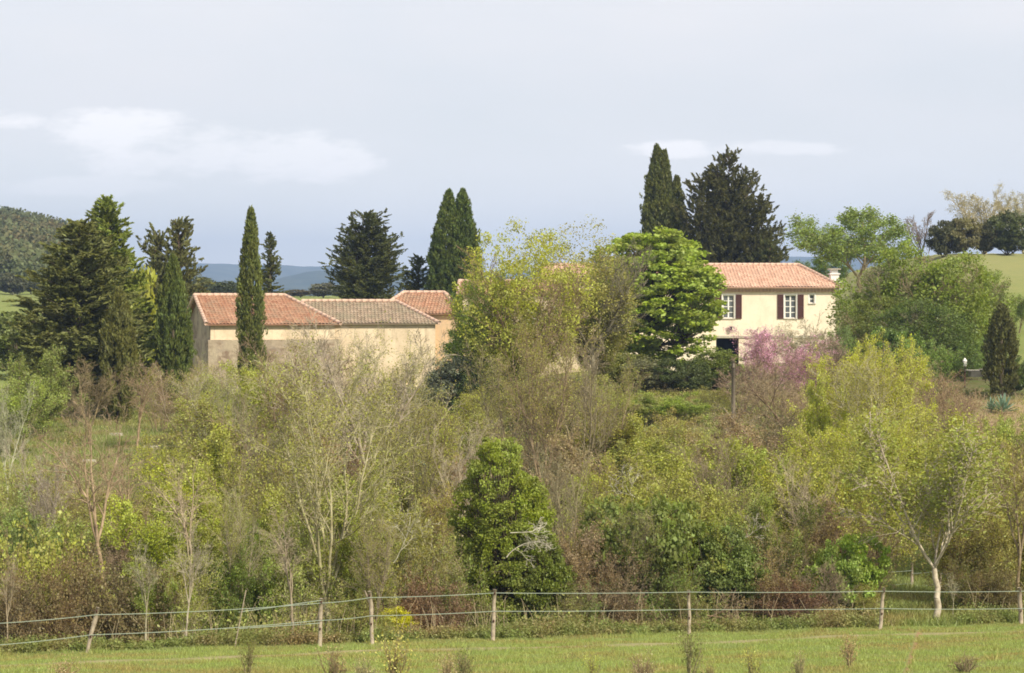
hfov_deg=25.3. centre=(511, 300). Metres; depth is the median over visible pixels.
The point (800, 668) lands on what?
weed
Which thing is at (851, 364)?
thicket shrub
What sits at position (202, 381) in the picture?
thicket shrub
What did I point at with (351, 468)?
thicket shrub
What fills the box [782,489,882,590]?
hedgerow shrub
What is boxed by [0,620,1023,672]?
field grass
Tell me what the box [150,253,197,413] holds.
cypress tree
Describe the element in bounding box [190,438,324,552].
thicket shrub
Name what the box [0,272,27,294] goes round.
distant tree
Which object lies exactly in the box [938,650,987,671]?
weed
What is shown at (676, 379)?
bush
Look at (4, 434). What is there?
bare tree
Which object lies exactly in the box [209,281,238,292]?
distant tree
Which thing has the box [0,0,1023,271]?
sky
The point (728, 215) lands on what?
conifer tree
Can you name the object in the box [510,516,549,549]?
dead branch
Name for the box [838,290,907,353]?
leafy tree
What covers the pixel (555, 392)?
thicket shrub
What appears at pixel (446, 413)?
shrub
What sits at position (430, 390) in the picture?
thicket shrub
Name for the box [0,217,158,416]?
conifer tree
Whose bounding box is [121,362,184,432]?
thicket shrub
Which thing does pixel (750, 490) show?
thicket shrub
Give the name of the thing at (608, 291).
ash tree
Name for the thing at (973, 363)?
thicket shrub
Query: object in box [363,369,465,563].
bare tree
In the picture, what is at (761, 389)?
thicket shrub
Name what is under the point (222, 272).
mountains
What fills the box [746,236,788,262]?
conifer tree
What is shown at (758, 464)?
thicket shrub
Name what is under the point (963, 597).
hedgerow bramble
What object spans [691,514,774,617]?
hedgerow shrub
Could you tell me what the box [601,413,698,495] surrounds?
thicket shrub
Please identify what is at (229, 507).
bare tree
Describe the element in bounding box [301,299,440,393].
barn
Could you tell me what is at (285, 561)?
bare tree
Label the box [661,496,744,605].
hedgerow shrub
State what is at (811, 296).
window
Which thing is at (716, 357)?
bush
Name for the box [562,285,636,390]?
ash tree
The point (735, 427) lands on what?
thicket shrub
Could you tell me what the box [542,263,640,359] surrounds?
farmhouse wing
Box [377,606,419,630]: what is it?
yellow bush
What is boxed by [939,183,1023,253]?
oak tree
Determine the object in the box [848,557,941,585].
back fence
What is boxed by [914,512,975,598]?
hedgerow shrub
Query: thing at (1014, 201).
oak tree
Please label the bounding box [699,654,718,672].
weed
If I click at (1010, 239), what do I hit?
round bush
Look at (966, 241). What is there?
round bush
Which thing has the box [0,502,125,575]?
thicket shrub
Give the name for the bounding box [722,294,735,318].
window
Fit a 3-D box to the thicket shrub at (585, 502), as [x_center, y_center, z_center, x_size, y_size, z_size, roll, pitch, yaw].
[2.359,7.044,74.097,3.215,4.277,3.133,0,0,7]
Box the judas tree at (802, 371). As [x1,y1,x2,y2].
[764,347,837,396]
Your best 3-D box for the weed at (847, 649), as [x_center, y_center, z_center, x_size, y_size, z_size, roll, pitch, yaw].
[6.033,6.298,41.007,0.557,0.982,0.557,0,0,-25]
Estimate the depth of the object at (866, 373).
87.37 m
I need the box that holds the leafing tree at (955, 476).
[817,397,1022,618]
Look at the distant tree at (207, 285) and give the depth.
298.48 m
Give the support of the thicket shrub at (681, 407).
on the ground at (1010, 267)
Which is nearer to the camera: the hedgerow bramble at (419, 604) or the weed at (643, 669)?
the weed at (643, 669)
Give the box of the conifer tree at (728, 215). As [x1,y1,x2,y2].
[670,144,794,262]
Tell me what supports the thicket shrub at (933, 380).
on the ground at (1010, 267)
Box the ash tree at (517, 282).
[445,216,607,380]
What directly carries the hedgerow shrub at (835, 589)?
on the ground at (1010, 267)
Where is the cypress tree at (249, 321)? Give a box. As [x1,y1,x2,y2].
[234,205,267,393]
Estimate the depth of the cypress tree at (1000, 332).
121.66 m
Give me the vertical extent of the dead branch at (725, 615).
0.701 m
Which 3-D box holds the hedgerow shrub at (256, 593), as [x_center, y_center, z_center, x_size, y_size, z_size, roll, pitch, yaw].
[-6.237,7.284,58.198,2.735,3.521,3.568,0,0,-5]
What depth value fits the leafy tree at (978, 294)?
136.39 m
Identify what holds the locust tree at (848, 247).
on the ground at (1010, 267)
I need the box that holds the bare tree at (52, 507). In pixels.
[0,429,77,534]
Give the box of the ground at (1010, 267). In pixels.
[0,253,1023,672]
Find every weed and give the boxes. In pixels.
[38,653,89,672]
[232,636,262,672]
[308,635,350,672]
[349,650,382,672]
[363,614,421,672]
[434,649,459,672]
[439,642,480,672]
[580,643,607,672]
[626,641,660,672]
[670,617,712,672]
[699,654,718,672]
[738,637,768,672]
[790,647,806,672]
[835,629,865,667]
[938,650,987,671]
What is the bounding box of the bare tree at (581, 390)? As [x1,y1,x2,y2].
[519,325,618,474]
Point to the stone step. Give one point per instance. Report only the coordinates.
(974, 373)
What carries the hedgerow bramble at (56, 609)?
on the ground at (1010, 267)
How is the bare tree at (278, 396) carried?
on the ground at (1010, 267)
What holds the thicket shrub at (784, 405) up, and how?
on the ground at (1010, 267)
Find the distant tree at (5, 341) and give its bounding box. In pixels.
[0,310,45,371]
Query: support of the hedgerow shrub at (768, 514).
on the ground at (1010, 267)
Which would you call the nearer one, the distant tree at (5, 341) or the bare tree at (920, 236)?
the distant tree at (5, 341)
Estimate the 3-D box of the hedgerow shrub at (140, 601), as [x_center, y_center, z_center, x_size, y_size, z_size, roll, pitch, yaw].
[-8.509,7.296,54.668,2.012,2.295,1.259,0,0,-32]
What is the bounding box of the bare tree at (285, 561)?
[253,505,311,632]
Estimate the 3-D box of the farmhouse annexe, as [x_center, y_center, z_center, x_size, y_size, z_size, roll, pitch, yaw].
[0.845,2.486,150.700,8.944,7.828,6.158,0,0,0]
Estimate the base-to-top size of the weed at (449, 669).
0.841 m
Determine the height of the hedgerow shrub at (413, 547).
4.246 m
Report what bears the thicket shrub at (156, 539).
on the ground at (1010, 267)
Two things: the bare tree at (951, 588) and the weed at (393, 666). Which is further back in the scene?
the bare tree at (951, 588)
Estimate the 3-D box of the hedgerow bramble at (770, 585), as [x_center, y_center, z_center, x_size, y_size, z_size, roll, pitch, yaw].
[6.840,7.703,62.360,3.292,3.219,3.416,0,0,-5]
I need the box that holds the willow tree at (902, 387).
[786,327,947,447]
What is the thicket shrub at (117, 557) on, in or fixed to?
on the ground at (1010, 267)
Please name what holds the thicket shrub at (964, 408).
on the ground at (1010, 267)
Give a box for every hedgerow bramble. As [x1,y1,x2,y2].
[0,500,118,635]
[0,527,88,643]
[0,547,118,645]
[27,534,185,643]
[322,579,400,636]
[380,559,474,632]
[394,520,523,629]
[531,575,605,626]
[568,549,664,623]
[623,534,730,622]
[708,529,822,619]
[741,572,832,619]
[923,548,1009,611]
[967,550,1023,609]
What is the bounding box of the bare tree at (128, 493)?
[86,444,154,535]
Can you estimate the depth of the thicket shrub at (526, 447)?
88.08 m
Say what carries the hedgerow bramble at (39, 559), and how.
on the ground at (1010, 267)
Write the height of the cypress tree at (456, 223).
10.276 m
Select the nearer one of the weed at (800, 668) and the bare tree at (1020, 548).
the weed at (800, 668)
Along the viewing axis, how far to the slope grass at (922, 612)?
97.43 m
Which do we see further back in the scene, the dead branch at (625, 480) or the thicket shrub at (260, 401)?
the thicket shrub at (260, 401)
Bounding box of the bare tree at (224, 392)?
[167,352,262,453]
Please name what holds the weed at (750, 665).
on the ground at (1010, 267)
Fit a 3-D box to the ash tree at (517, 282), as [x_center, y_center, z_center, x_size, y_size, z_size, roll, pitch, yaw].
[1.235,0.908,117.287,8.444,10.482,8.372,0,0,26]
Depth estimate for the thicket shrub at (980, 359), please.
133.67 m
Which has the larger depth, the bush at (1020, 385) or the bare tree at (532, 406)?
the bush at (1020, 385)
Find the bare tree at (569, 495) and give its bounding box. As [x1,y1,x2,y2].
[521,429,604,586]
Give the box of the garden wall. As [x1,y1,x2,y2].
[597,349,714,370]
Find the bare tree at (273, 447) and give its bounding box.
[215,387,330,512]
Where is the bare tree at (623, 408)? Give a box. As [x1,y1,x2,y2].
[565,348,651,494]
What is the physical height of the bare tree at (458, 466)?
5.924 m
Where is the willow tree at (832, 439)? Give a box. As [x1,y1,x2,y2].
[769,402,933,537]
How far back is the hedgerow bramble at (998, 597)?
64.78 m
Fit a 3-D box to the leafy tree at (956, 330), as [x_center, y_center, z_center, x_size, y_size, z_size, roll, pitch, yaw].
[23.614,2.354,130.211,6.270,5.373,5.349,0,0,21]
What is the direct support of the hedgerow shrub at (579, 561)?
on the ground at (1010, 267)
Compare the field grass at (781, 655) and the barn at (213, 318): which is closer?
the field grass at (781, 655)
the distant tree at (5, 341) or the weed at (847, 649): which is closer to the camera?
the weed at (847, 649)
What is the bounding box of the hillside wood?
[0,206,115,284]
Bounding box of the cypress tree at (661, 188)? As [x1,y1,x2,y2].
[639,143,691,262]
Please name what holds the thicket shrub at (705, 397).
on the ground at (1010, 267)
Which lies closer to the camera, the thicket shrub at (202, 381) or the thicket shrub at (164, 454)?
the thicket shrub at (164, 454)
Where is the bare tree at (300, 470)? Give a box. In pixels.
[222,311,429,630]
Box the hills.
[254,271,538,295]
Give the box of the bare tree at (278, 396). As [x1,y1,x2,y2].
[234,332,354,469]
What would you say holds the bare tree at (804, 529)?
on the ground at (1010, 267)
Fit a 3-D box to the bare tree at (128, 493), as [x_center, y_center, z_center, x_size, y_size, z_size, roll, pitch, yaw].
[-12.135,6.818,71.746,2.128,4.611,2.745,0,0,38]
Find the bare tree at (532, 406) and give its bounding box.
[481,287,601,520]
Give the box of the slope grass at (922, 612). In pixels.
[0,391,1023,627]
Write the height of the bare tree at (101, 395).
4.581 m
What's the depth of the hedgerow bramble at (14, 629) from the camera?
52.62 m
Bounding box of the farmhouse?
[640,263,840,363]
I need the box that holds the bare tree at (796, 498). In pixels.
[765,450,840,583]
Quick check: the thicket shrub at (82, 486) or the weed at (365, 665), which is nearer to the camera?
the weed at (365, 665)
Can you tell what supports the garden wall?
on the ground at (1010, 267)
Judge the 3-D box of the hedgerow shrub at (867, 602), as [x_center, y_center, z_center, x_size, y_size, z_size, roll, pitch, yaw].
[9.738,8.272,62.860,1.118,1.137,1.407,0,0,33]
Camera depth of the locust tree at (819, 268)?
182.91 m
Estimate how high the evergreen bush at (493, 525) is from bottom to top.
5.538 m
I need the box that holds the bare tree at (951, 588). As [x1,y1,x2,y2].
[946,574,959,613]
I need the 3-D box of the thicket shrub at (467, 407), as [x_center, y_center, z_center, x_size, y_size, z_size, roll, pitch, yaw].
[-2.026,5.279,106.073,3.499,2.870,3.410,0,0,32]
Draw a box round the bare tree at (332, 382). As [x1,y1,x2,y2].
[245,304,459,479]
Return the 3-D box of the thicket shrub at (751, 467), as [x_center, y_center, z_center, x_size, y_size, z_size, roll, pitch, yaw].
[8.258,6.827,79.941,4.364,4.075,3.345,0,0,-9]
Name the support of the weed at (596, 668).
on the ground at (1010, 267)
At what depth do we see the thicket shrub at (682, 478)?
68.96 m
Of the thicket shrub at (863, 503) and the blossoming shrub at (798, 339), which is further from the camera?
the blossoming shrub at (798, 339)
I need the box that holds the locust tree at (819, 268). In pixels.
[794,256,855,280]
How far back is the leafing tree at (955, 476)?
62.45 m
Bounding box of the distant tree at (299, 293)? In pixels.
[283,289,312,297]
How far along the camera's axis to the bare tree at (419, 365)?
89.81 m
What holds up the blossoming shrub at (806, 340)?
on the ground at (1010, 267)
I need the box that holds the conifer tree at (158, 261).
[135,215,215,378]
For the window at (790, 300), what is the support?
in the farmhouse
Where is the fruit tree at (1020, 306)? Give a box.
[1004,293,1023,332]
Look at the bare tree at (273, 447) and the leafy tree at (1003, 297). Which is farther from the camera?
the leafy tree at (1003, 297)
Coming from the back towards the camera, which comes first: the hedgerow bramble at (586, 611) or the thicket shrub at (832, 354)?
the thicket shrub at (832, 354)
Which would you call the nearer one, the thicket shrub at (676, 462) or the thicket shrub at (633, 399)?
the thicket shrub at (676, 462)
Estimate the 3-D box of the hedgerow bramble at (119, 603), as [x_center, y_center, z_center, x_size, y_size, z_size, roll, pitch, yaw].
[-9.631,7.176,54.427,3.958,3.228,3.735,0,0,35]
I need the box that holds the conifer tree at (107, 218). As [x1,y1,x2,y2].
[27,194,162,392]
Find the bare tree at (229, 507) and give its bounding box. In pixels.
[202,460,275,620]
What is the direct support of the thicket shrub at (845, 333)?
on the ground at (1010, 267)
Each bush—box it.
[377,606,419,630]
[419,351,477,413]
[443,436,558,625]
[450,368,495,406]
[509,518,577,623]
[598,351,650,390]
[620,355,671,392]
[650,357,715,392]
[685,346,744,389]
[923,219,959,257]
[943,216,984,253]
[967,221,997,254]
[984,209,1023,255]
[995,355,1023,395]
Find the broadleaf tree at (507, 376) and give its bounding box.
[441,321,526,406]
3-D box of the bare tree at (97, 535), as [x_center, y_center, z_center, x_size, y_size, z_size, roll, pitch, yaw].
[-11.898,5.880,64.011,3.834,6.284,2.972,0,0,0]
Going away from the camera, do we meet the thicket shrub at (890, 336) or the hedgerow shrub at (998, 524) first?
the hedgerow shrub at (998, 524)
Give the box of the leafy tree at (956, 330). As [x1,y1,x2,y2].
[868,295,979,371]
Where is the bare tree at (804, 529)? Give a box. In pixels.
[758,505,827,586]
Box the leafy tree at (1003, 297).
[958,266,1019,346]
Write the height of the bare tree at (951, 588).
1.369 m
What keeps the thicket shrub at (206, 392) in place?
on the ground at (1010, 267)
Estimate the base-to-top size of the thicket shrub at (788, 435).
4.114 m
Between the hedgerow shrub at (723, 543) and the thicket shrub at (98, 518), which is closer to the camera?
the hedgerow shrub at (723, 543)
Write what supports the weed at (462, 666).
on the ground at (1010, 267)
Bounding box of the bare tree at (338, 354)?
[268,318,389,445]
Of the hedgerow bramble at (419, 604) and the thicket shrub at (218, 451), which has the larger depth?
the thicket shrub at (218, 451)
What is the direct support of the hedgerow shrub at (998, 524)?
on the ground at (1010, 267)
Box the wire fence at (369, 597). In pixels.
[0,587,1023,651]
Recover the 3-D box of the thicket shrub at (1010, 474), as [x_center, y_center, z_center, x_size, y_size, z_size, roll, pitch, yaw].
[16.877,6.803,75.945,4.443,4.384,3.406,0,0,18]
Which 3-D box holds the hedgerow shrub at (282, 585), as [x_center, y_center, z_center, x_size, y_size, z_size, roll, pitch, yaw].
[-5.336,6.962,57.776,3.131,3.888,2.489,0,0,-37]
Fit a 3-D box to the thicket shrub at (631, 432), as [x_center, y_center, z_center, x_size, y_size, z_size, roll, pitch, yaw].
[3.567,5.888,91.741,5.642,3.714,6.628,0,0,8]
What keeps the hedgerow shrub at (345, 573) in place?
on the ground at (1010, 267)
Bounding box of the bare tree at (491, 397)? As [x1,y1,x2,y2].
[456,333,560,450]
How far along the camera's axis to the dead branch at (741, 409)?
90.16 m
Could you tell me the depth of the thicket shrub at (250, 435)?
84.09 m
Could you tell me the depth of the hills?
3230.55 m
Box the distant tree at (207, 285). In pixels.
[191,276,221,295]
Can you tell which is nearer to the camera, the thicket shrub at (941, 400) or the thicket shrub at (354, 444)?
the thicket shrub at (354, 444)
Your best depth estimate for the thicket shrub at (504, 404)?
107.73 m
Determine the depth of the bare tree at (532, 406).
83.78 m
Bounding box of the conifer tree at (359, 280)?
[319,208,408,298]
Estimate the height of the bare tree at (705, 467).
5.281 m
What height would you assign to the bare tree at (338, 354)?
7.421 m
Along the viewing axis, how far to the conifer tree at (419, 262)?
169.68 m
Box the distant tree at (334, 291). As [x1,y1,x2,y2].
[330,285,347,296]
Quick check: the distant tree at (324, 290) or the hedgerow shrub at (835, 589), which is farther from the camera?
the distant tree at (324, 290)
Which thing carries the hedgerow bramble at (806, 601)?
on the ground at (1010, 267)
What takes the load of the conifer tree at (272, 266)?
on the ground at (1010, 267)
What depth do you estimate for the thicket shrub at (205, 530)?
67.51 m
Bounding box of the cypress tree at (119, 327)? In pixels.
[98,285,141,422]
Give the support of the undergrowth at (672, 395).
on the ground at (1010, 267)
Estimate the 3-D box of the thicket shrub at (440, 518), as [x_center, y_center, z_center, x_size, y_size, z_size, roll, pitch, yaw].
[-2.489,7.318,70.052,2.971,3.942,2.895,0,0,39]
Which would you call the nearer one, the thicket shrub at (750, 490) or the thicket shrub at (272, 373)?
the thicket shrub at (750, 490)
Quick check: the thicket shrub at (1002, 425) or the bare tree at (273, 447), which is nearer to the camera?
the bare tree at (273, 447)
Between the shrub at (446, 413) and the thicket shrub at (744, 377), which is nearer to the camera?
the shrub at (446, 413)
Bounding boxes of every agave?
[981,396,998,409]
[987,393,1018,411]
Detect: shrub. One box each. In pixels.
[0,344,93,436]
[0,373,70,454]
[0,454,85,546]
[0,476,62,596]
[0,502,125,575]
[9,470,102,538]
[56,393,102,426]
[64,489,159,547]
[76,504,172,593]
[89,490,221,603]
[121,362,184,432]
[122,555,196,639]
[124,452,236,537]
[126,431,200,519]
[144,537,226,636]
[152,387,282,486]
[170,361,240,428]
[172,369,236,434]
[185,486,248,580]
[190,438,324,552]
[194,360,290,466]
[195,421,294,533]
[196,529,256,631]
[203,393,307,519]
[204,483,304,570]
[229,352,294,461]
[237,518,319,630]
[252,504,366,628]
[265,348,344,463]
[277,425,370,550]
[281,379,373,469]
[290,454,421,574]
[312,491,407,625]
[331,422,453,544]
[339,486,465,607]
[361,366,437,457]
[372,404,464,521]
[376,385,463,445]
[379,476,473,585]
[415,389,481,443]
[426,451,491,549]
[429,385,499,439]
[444,406,519,481]
[460,372,543,432]
[489,410,583,489]
[517,376,575,433]
[523,422,617,548]
[537,371,626,422]
[538,398,664,483]
[539,452,627,561]
[552,517,626,607]
[576,491,708,618]
[581,442,706,537]
[600,391,677,418]
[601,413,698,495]
[614,459,746,554]
[617,429,796,523]
[631,390,719,422]
[645,405,736,471]
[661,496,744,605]
[680,406,783,475]
[689,385,745,414]
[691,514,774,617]
[701,438,795,529]
[701,465,774,560]
[709,403,835,469]
[710,354,799,412]
[721,363,824,424]
[736,490,830,601]
[738,447,849,560]
[742,446,890,548]
[743,380,837,429]
[767,416,845,485]
[769,317,826,360]
[773,309,857,377]
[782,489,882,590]
[784,332,859,394]
[795,555,859,611]
[802,531,893,610]
[813,325,874,386]
[817,335,898,398]
[828,404,1011,519]
[832,473,917,566]
[834,503,898,592]
[841,334,882,381]
[849,582,886,613]
[861,325,930,374]
[876,356,938,394]
[880,357,960,413]
[884,334,977,393]
[901,488,1023,588]
[908,367,986,426]
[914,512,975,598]
[917,387,1014,437]
[922,426,987,534]
[925,446,1023,577]
[940,333,980,379]
[949,414,1022,486]
[969,438,1023,557]
[971,336,988,379]
[977,505,1023,589]
[982,409,1023,465]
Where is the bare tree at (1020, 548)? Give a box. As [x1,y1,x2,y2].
[974,428,1023,606]
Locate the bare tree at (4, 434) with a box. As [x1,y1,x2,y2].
[0,380,38,511]
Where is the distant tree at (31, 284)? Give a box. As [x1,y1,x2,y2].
[24,278,41,293]
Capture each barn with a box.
[185,293,341,395]
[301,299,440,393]
[391,290,462,372]
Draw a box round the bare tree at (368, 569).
[337,505,410,627]
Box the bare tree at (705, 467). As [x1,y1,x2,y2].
[665,420,751,516]
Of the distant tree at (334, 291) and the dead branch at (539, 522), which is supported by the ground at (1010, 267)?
the distant tree at (334, 291)
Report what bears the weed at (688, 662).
on the ground at (1010, 267)
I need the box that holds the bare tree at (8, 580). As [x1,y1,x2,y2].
[0,552,19,642]
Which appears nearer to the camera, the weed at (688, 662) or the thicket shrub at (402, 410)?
the weed at (688, 662)
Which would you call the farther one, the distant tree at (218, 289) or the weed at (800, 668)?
the distant tree at (218, 289)
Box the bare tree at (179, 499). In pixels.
[140,454,210,619]
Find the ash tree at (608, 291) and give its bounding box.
[511,216,655,395]
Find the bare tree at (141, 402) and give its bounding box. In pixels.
[122,360,171,452]
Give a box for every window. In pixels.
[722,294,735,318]
[784,294,797,318]
[808,293,815,303]
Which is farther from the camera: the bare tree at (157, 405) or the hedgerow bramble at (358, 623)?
the bare tree at (157, 405)
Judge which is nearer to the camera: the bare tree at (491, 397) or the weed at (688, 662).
the weed at (688, 662)
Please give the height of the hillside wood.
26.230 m
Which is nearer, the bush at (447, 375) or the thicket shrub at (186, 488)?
the thicket shrub at (186, 488)
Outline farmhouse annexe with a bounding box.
[456,279,587,374]
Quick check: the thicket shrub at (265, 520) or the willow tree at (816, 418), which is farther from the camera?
the willow tree at (816, 418)
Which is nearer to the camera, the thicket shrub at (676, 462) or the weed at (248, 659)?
the weed at (248, 659)
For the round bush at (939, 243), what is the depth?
205.39 m
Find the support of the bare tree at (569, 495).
on the ground at (1010, 267)
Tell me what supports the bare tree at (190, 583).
on the ground at (1010, 267)
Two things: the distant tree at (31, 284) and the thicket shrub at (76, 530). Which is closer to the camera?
the thicket shrub at (76, 530)
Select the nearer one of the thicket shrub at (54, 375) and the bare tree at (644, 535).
the bare tree at (644, 535)
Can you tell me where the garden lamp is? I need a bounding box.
[963,358,966,387]
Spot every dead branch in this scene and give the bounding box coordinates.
[387,504,438,562]
[506,522,556,565]
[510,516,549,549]
[606,462,648,497]
[702,587,753,619]
[706,398,777,457]
[707,610,737,620]
[724,349,799,432]
[743,514,768,539]
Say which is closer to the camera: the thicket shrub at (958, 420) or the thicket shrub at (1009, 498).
the thicket shrub at (1009, 498)
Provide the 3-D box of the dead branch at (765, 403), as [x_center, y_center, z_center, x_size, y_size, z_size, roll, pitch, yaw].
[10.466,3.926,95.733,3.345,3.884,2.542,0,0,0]
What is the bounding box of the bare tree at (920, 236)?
[903,210,934,262]
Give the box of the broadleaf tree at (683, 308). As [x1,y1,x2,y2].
[581,225,728,366]
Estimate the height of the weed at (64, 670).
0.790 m
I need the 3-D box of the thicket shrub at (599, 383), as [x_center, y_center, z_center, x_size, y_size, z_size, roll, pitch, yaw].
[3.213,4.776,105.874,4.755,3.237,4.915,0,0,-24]
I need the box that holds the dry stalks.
[0,388,1023,641]
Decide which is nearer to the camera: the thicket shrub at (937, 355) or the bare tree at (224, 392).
the bare tree at (224, 392)
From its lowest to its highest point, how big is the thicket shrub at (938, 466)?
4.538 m
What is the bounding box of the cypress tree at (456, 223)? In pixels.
[423,187,483,303]
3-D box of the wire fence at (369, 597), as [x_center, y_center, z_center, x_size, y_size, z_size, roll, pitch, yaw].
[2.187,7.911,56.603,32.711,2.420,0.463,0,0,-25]
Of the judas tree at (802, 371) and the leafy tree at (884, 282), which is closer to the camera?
the judas tree at (802, 371)
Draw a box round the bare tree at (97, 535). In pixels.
[28,398,161,589]
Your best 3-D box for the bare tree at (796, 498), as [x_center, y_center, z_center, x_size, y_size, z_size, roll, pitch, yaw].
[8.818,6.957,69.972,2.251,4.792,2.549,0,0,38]
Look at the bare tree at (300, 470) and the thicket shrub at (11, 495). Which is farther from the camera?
the thicket shrub at (11, 495)
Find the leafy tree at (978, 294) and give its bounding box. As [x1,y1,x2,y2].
[892,247,1012,376]
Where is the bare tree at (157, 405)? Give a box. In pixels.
[124,353,227,446]
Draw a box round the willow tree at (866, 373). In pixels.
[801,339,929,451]
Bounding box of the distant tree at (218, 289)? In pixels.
[206,287,227,292]
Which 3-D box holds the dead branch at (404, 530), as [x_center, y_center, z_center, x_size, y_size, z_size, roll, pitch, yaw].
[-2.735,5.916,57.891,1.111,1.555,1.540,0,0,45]
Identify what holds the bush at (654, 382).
on the ground at (1010, 267)
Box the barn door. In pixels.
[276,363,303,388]
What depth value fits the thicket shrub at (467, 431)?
89.56 m
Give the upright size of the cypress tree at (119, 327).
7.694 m
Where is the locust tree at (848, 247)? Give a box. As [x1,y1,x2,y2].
[780,203,917,297]
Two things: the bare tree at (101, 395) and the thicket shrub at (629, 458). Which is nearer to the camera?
the thicket shrub at (629, 458)
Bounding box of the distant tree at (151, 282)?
[130,264,157,403]
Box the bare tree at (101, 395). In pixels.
[59,356,137,443]
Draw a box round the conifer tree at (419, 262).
[395,253,429,292]
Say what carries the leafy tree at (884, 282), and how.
on the ground at (1010, 267)
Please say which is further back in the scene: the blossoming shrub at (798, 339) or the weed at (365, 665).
the blossoming shrub at (798, 339)
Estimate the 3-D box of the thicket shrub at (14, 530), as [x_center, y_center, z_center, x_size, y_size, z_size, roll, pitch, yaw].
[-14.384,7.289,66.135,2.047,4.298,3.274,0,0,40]
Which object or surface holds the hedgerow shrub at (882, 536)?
on the ground at (1010, 267)
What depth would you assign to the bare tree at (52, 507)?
71.55 m
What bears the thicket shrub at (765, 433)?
on the ground at (1010, 267)
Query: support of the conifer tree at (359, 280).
on the ground at (1010, 267)
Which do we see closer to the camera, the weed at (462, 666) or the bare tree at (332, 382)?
the weed at (462, 666)
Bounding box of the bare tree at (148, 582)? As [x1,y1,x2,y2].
[127,538,165,640]
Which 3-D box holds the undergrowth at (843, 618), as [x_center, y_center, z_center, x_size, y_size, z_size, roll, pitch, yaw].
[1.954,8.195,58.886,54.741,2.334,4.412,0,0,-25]
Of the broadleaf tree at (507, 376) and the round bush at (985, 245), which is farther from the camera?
the round bush at (985, 245)
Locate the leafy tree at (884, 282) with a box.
[825,239,970,341]
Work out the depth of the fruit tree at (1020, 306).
159.72 m
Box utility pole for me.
[731,361,735,432]
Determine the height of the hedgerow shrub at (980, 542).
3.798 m
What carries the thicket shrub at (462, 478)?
on the ground at (1010, 267)
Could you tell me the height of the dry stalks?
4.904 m
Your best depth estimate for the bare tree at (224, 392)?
91.52 m
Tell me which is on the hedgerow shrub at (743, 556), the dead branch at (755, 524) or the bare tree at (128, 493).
the dead branch at (755, 524)
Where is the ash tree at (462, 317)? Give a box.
[435,258,537,379]
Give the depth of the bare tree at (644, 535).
60.32 m
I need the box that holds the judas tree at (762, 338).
[723,324,841,393]
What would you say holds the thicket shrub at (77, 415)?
on the ground at (1010, 267)
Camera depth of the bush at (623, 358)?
126.32 m
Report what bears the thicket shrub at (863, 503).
on the ground at (1010, 267)
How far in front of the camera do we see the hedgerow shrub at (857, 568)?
63.12 m
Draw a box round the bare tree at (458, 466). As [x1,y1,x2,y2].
[422,410,500,571]
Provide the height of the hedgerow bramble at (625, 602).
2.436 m
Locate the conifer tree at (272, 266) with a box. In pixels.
[260,231,289,293]
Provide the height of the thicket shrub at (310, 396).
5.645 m
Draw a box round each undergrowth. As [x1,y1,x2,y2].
[0,383,1023,640]
[0,597,1023,653]
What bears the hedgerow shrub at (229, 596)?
on the ground at (1010, 267)
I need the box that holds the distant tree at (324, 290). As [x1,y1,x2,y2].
[308,283,335,297]
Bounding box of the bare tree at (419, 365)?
[337,320,458,507]
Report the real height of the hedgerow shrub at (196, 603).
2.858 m
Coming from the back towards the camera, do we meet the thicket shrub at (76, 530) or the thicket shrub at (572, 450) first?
the thicket shrub at (572, 450)
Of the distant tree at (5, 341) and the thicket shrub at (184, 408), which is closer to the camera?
the thicket shrub at (184, 408)
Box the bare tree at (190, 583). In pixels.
[163,523,213,638]
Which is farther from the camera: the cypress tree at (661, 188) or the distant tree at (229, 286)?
the distant tree at (229, 286)
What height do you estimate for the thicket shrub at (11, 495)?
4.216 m
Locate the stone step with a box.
[965,369,998,376]
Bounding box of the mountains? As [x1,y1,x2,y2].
[126,256,914,282]
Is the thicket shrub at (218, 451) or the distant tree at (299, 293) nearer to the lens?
the thicket shrub at (218, 451)
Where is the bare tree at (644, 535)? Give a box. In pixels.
[603,484,673,613]
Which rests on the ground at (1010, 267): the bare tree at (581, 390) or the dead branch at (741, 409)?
the bare tree at (581, 390)
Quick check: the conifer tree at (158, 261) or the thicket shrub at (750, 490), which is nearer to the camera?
the thicket shrub at (750, 490)
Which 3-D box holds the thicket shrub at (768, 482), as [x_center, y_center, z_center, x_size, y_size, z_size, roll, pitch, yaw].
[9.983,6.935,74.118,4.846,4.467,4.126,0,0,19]
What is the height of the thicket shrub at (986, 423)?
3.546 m
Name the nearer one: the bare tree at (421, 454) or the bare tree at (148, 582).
the bare tree at (148, 582)
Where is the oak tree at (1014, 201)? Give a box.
[994,187,1023,253]
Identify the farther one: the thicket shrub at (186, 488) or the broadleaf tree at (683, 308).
the broadleaf tree at (683, 308)
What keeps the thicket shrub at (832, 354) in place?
on the ground at (1010, 267)
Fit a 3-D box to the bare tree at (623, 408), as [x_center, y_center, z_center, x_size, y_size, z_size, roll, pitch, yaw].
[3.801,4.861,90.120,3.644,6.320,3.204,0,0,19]
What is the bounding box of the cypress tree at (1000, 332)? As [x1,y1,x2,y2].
[980,302,1019,397]
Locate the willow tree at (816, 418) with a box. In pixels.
[793,370,852,469]
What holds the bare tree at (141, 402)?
on the ground at (1010, 267)
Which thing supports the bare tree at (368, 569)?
on the ground at (1010, 267)

